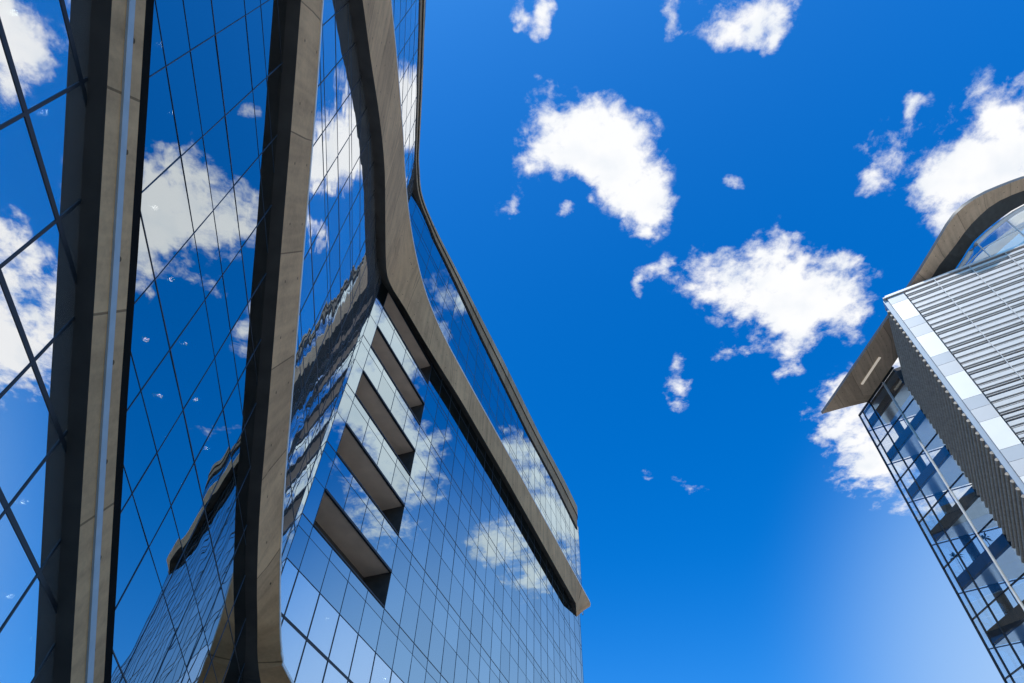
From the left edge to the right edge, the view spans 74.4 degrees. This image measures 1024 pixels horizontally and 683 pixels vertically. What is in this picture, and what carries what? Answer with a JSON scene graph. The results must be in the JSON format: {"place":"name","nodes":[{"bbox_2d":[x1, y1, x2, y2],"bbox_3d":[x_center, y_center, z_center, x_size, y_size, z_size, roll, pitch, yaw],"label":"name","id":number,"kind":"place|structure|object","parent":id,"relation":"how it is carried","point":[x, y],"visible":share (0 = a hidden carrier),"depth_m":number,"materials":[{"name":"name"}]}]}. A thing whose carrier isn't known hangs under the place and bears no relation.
{"place":"outdoors","nodes":[
{"label":"outdoors","id":0,"kind":"place"},
{"bbox_2d":[419,0,1023,682],"label":"sky","id":1,"kind":"structure","parent":0,"point":[677,228],"materials":[{"name":"blue"}]},
{"bbox_2d":[821,176,1023,682],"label":"office building","id":2,"kind":"structure","parent":0,"point":[949,335],"depth_m":41.47,"materials":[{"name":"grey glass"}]},
{"bbox_2d":[949,552,964,570],"bbox_3d":[28.023,13.914,41.990,0.927,2.024,0.773,3,-53,0],"label":"potted plant","id":3,"kind":"object","parent":2,"relation":"in","point":[952,554],"visible":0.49,"depth_m":42.55,"materials":[{"name":"green plant"}]},
{"bbox_2d":[981,532,991,545],"bbox_3d":[28.530,12.184,40.337,0.768,1.518,0.550,34,-59,-22],"label":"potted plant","id":4,"kind":"object","parent":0,"point":[984,537],"visible":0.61,"depth_m":40.66,"materials":[{"name":"green plant"}]},
{"label":"ground","id":5,"kind":"structure","parent":0,"visible":0},
{"bbox_2d":[0,0,590,682],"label":"office building","id":6,"kind":"structure","parent":5,"relation":"on","point":[264,416],"depth_m":17.36,"materials":[{"name":"glass"}]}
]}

